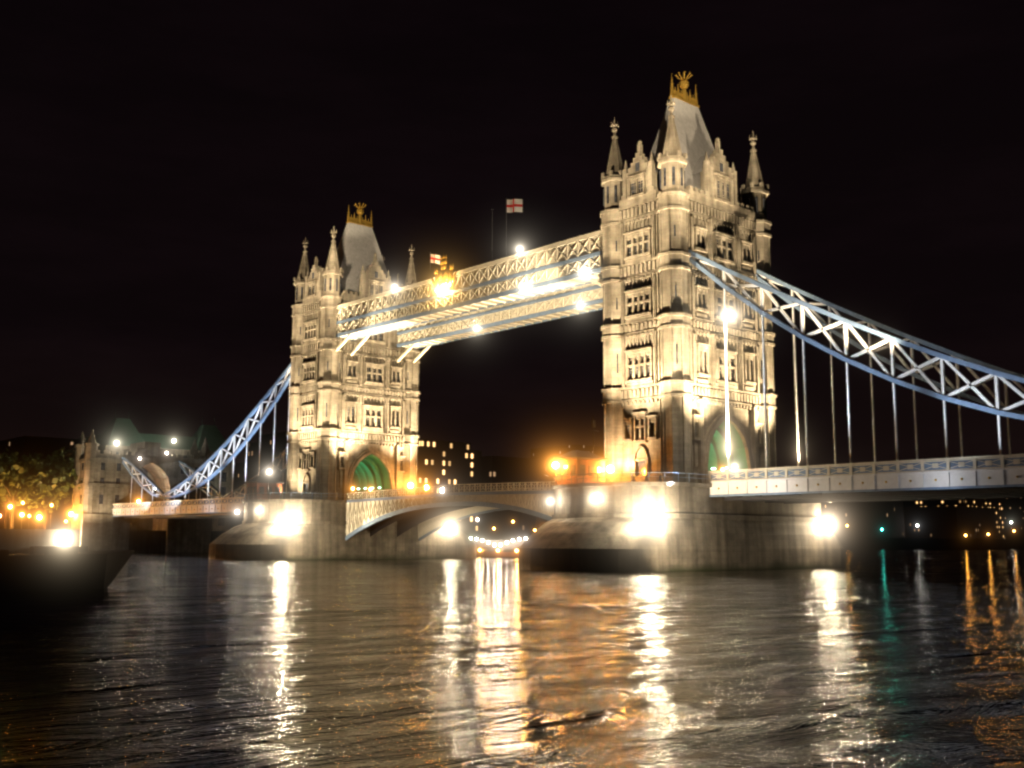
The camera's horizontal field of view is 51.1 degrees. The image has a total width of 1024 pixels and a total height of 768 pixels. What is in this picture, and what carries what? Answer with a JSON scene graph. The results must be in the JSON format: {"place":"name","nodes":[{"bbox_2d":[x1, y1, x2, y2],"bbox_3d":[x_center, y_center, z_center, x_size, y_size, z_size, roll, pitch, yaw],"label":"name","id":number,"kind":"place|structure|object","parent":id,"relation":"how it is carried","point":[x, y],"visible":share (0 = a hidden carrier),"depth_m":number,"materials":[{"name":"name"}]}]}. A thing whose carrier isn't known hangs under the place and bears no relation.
{"place":"outdoors","nodes":[
{"label":"outdoors","id":0,"kind":"place"},
{"bbox_2d":[119,512,243,518],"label":"span deck girders","id":1,"kind":"object","parent":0,"point":[211,515],"visible":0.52,"depth_m":250.69,"materials":[{"name":"beige metal"}]},
{"bbox_2d":[112,494,282,508],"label":"bridge railing","id":2,"kind":"object","parent":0,"point":[179,501],"visible":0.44,"depth_m":240.07,"materials":[{"name":"beige metal"}]},
{"bbox_2d":[8,310,830,552],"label":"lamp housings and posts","id":3,"kind":"object","parent":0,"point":[40,549],"visible":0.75,"depth_m":253.94,"materials":[{"name":"metal"}]},
{"bbox_2d":[9,462,723,550],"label":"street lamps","id":4,"kind":"object","parent":3,"relation":"attached to","point":[555,465],"visible":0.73,"depth_m":201.22,"materials":[{"name":"orange glass"}]},
{"bbox_2d":[115,247,735,545],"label":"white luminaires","id":5,"kind":"object","parent":3,"relation":"on","point":[580,305],"visible":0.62,"depth_m":162.63,"materials":[{"name":"white glass"}]},
{"bbox_2d":[63,518,828,540],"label":"floodlights","id":6,"kind":"object","parent":3,"relation":"attached to","point":[649,520],"visible":1,"depth_m":146.96,"materials":[{"name":"white glass"}]},
{"bbox_2d":[417,439,481,533],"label":"background building","id":7,"kind":"structure","parent":0,"point":[440,462],"depth_m":353.69,"materials":[{"name":"brown"}]},
{"bbox_2d":[0,549,1023,767],"bbox_3d":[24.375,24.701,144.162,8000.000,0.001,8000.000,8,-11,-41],"label":"river","id":8,"kind":"structure","parent":0,"point":[888,659],"depth_m":30.13,"materials":[{"name":"black liquid"}]},
{"bbox_2d":[0,546,134,591],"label":"moored barge","id":9,"kind":"object","parent":8,"relation":"on","point":[46,570],"visible":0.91,"depth_m":73.21},
{"bbox_2d":[209,499,475,559],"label":"bridge pier","id":10,"kind":"structure","parent":8,"relation":"in","point":[305,511],"depth_m":189.41,"materials":[{"name":"stone"}]},
{"bbox_2d":[210,523,475,544],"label":"pier base","id":11,"kind":"object","parent":10,"relation":"attached to","point":[291,534],"visible":0.87,"depth_m":189.95,"materials":[{"name":"stone"}]},
{"bbox_2d":[285,228,420,499],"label":"bridge tower","id":12,"kind":"structure","parent":10,"relation":"on","point":[320,444],"depth_m":203.31,"materials":[{"name":"beige stone"}]},
{"bbox_2d":[295,271,417,493],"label":"tower windows","id":13,"kind":"structure","parent":12,"relation":"attached to","point":[368,370],"depth_m":204.85,"materials":[{"name":"black glass"}]},
{"bbox_2d":[337,222,398,294],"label":"tower roof","id":14,"kind":"structure","parent":12,"relation":"on","point":[357,247],"depth_m":211.16,"materials":[{"name":"stone"}]},
{"bbox_2d":[347,202,372,227],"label":"crown ornament","id":15,"kind":"object","parent":14,"relation":"on","point":[358,220],"visible":1,"depth_m":214.08,"materials":[{"name":"metal"}]},
{"bbox_2d":[336,230,602,362],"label":"high-level walkways","id":16,"kind":"structure","parent":12,"relation":"attached to","point":[578,246],"depth_m":176.61,"materials":[{"name":"metal"}]},
{"bbox_2d":[431,254,456,293],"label":"walkway coat of arms","id":17,"kind":"object","parent":16,"relation":"attached to","point":[444,276],"visible":1,"depth_m":176.26},
{"bbox_2d":[429,198,506,278],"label":"flagpoles","id":18,"kind":"object","parent":16,"relation":"on","point":[491,241],"visible":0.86,"depth_m":171.13,"materials":[{"name":"metal"}]},
{"bbox_2d":[431,199,521,263],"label":"flags","id":19,"kind":"object","parent":18,"relation":"attached to","point":[516,209],"depth_m":168.95},
{"bbox_2d":[336,251,602,348],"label":"blue walkway chords","id":20,"kind":"object","parent":16,"relation":"on","point":[534,286],"visible":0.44,"depth_m":178.66,"materials":[{"name":"metal"}]},
{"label":"pier deck","id":21,"kind":"structure","parent":10,"relation":"on","visible":0},
{"bbox_2d":[246,483,281,499],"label":"brick cabin","id":22,"kind":"object","parent":21,"relation":"on","point":[265,494],"visible":0.57,"depth_m":198.33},
{"bbox_2d":[247,486,279,494],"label":"cabin windows","id":23,"kind":"structure","parent":22,"relation":"attached to","point":[277,490],"depth_m":198.43,"materials":[{"name":"grey glass"}]},
{"bbox_2d":[244,453,283,483],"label":"cabin roof","id":24,"kind":"structure","parent":21,"relation":"on","point":[262,479],"depth_m":199.29,"materials":[{"name":"metal"}]},
{"bbox_2d":[244,493,377,499],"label":"pier railing","id":25,"kind":"object","parent":21,"relation":"on","point":[280,495],"visible":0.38,"depth_m":191.51,"materials":[{"name":"blue metal"}]},
{"bbox_2d":[353,454,390,498],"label":"archway","id":26,"kind":"object","parent":21,"relation":"on","point":[370,471],"visible":0.3,"depth_m":208.36,"materials":[{"name":"green paint"}]},
{"bbox_2d":[472,540,525,557],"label":"boat","id":27,"kind":"object","parent":8,"relation":"on","point":[508,546],"visible":0.36,"depth_m":221.28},
{"bbox_2d":[476,551,518,556],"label":"red vessel band","id":28,"kind":"object","parent":27,"relation":"attached to","point":[499,554],"visible":0.29,"depth_m":219.79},
{"bbox_2d":[519,482,844,571],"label":"bridge pier","id":29,"kind":"structure","parent":8,"relation":"in","point":[688,500],"depth_m":129.30,"materials":[{"name":"stone"}]},
{"bbox_2d":[519,517,843,548],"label":"pier base","id":30,"kind":"object","parent":29,"relation":"attached to","point":[613,533],"visible":0.96,"depth_m":129.03,"materials":[{"name":"stone"}]},
{"bbox_2d":[600,96,776,483],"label":"bridge tower","id":31,"kind":"structure","parent":29,"relation":"on","point":[671,399],"depth_m":142.67,"materials":[{"name":"beige stone"}]},
{"bbox_2d":[603,162,766,475],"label":"tower windows","id":32,"kind":"structure","parent":31,"relation":"attached to","point":[640,466],"depth_m":143.72,"materials":[{"name":"black glass"}]},
{"bbox_2d":[647,97,740,203],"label":"tower roof","id":33,"kind":"structure","parent":31,"relation":"on","point":[696,144],"depth_m":150.75,"materials":[{"name":"stone"}]},
{"bbox_2d":[669,71,698,107],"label":"crown ornament","id":34,"kind":"object","parent":33,"relation":"on","point":[682,95],"visible":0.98,"depth_m":153.53,"materials":[{"name":"metal"}]},
{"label":"pier deck","id":35,"kind":"structure","parent":29,"relation":"on","visible":0},
{"bbox_2d":[555,459,604,484],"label":"brick cabin","id":36,"kind":"object","parent":35,"relation":"on","point":[577,463],"visible":0.64,"depth_m":137.64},
{"bbox_2d":[557,465,602,476],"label":"cabin windows","id":37,"kind":"structure","parent":36,"relation":"attached to","point":[582,470],"depth_m":137.77,"materials":[{"name":"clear glass"}]},
{"bbox_2d":[552,416,607,460],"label":"cabin roof","id":38,"kind":"structure","parent":36,"relation":"on","point":[579,454],"depth_m":138.66,"materials":[{"name":"metal"}]},
{"bbox_2d":[554,472,707,484],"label":"pier railing","id":39,"kind":"object","parent":35,"relation":"on","point":[648,476],"visible":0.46,"depth_m":129.18,"materials":[{"name":"blue metal"}]},
{"bbox_2d":[708,420,747,470],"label":"archway","id":40,"kind":"object","parent":35,"relation":"on","point":[718,454],"visible":0.1,"depth_m":146.18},
{"bbox_2d":[0,512,1023,552],"bbox_3d":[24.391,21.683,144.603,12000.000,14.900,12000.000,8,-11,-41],"label":"river banks","id":41,"kind":"object","parent":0,"point":[144,537],"depth_m":299.70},
{"bbox_2d":[0,449,27,509],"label":"tree","id":42,"kind":"object","parent":41,"relation":"on","point":[13,454],"visible":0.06,"depth_m":303.26,"materials":[{"name":"green plant"}]},
{"bbox_2d":[0,454,52,528],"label":"tree","id":43,"kind":"object","parent":41,"relation":"on","point":[17,471],"depth_m":259.89,"materials":[{"name":"green plant"}]},
{"bbox_2d":[0,456,52,528],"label":"tree","id":44,"kind":"object","parent":41,"relation":"on","point":[14,488],"depth_m":276.38,"materials":[{"name":"green plant"}]},
{"bbox_2d":[18,463,71,512],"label":"tree","id":45,"kind":"object","parent":41,"relation":"on","point":[33,505],"depth_m":312.30,"materials":[{"name":"green plant"}]},
{"bbox_2d":[15,456,79,528],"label":"tree","id":46,"kind":"object","parent":41,"relation":"on","point":[61,480],"depth_m":266.31,"materials":[{"name":"green plant"}]},
{"bbox_2d":[24,446,74,528],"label":"tree","id":47,"kind":"object","parent":41,"relation":"on","point":[59,454],"depth_m":293.20,"materials":[{"name":"green plant"}]},
{"bbox_2d":[68,429,211,552],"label":"abutment stone","id":48,"kind":"object","parent":41,"relation":"on","point":[96,523],"visible":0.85,"depth_m":270.76,"materials":[{"name":"beige stone"}]},
{"bbox_2d":[80,462,198,503],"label":"windows","id":49,"kind":"structure","parent":48,"relation":"in","point":[117,482],"depth_m":269.14,"materials":[{"name":"glass"}]},
{"bbox_2d":[64,445,235,530],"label":"building","id":50,"kind":"structure","parent":41,"relation":"on","point":[136,494],"depth_m":320.50,"materials":[{"name":"beige stone"}]},
{"bbox_2d":[67,452,226,525],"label":"building windows","id":51,"kind":"structure","parent":50,"relation":"in","point":[221,521],"depth_m":322.31,"materials":[{"name":"black glass"}]},
{"bbox_2d":[70,409,232,452],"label":"building roof","id":52,"kind":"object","parent":50,"relation":"on","point":[122,431],"visible":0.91,"depth_m":315.30,"materials":[{"name":"green metal"}]},
{"bbox_2d":[0,431,1023,538],"bbox_3d":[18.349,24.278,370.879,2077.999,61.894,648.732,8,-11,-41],"label":"city buildings","id":53,"kind":"structure","parent":41,"relation":"on","point":[897,519],"depth_m":551.46,"materials":[{"name":"grey"}]},
{"bbox_2d":[352,484,1003,538],"bbox_3d":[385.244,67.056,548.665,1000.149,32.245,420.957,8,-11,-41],"label":"buildings","id":54,"kind":"structure","parent":41,"relation":"on","point":[825,512],"depth_m":719.93,"materials":[{"name":"brown"}]},
{"bbox_2d":[0,0,1023,466],"label":"sky","id":55,"kind":"structure","parent":0,"point":[167,167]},
{"bbox_2d":[718,476,1018,489],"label":"span gilt studs","id":56,"kind":"object","parent":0,"point":[863,482],"visible":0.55,"depth_m":116.44,"materials":[{"name":"metal"}]},
{"bbox_2d":[721,487,1023,503],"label":"span deck girders","id":57,"kind":"object","parent":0,"point":[979,493],"visible":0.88,"depth_m":121.43,"materials":[{"name":"grey metal"}]},
{"bbox_2d":[708,454,1023,481],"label":"bridge railing","id":58,"kind":"object","parent":57,"relation":"on","point":[975,459],"visible":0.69,"depth_m":115.79,"materials":[{"name":"white metal"}]},
{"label":"span roadway","id":59,"kind":"structure","parent":0,"visible":0},
{"bbox_2d":[113,363,290,516],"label":"blue span chains","id":60,"kind":"object","parent":59,"relation":"on","point":[226,443],"visible":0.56,"depth_m":238.62,"materials":[{"name":"blue metal"}]},
{"bbox_2d":[112,367,352,515],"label":"white bracing hangers","id":61,"kind":"object","parent":60,"relation":"attached to","point":[191,508],"visible":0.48,"depth_m":233.96},
{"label":"bascule bridge roadway","id":62,"kind":"structure","parent":0,"visible":0},
{"bbox_2d":[345,481,554,538],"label":"cream bascule girders","id":63,"kind":"object","parent":62,"relation":"on","point":[358,514],"visible":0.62,"depth_m":178.54,"materials":[{"name":"beige metal"}]},
{"bbox_2d":[354,500,474,536],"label":"bascule underside","id":64,"kind":"object","parent":63,"relation":"attached to","point":[406,521],"visible":0.22,"depth_m":193.39,"materials":[{"name":"grey metal"}]},
{"bbox_2d":[345,490,553,540],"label":"blue bascule flanges","id":65,"kind":"object","parent":63,"relation":"attached to","point":[501,507],"visible":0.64,"depth_m":173.55,"materials":[{"name":"metal"}]},
{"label":"span roadway","id":66,"kind":"structure","parent":0,"visible":0},
{"bbox_2d":[688,249,1023,496],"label":"blue span chains","id":67,"kind":"object","parent":66,"relation":"on","point":[976,364],"visible":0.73,"depth_m":123.50,"materials":[{"name":"blue metal"}]},
{"bbox_2d":[691,255,1023,494],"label":"white bracing hangers","id":68,"kind":"object","parent":67,"relation":"hanging from","point":[979,477],"visible":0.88,"depth_m":121.85}
]}

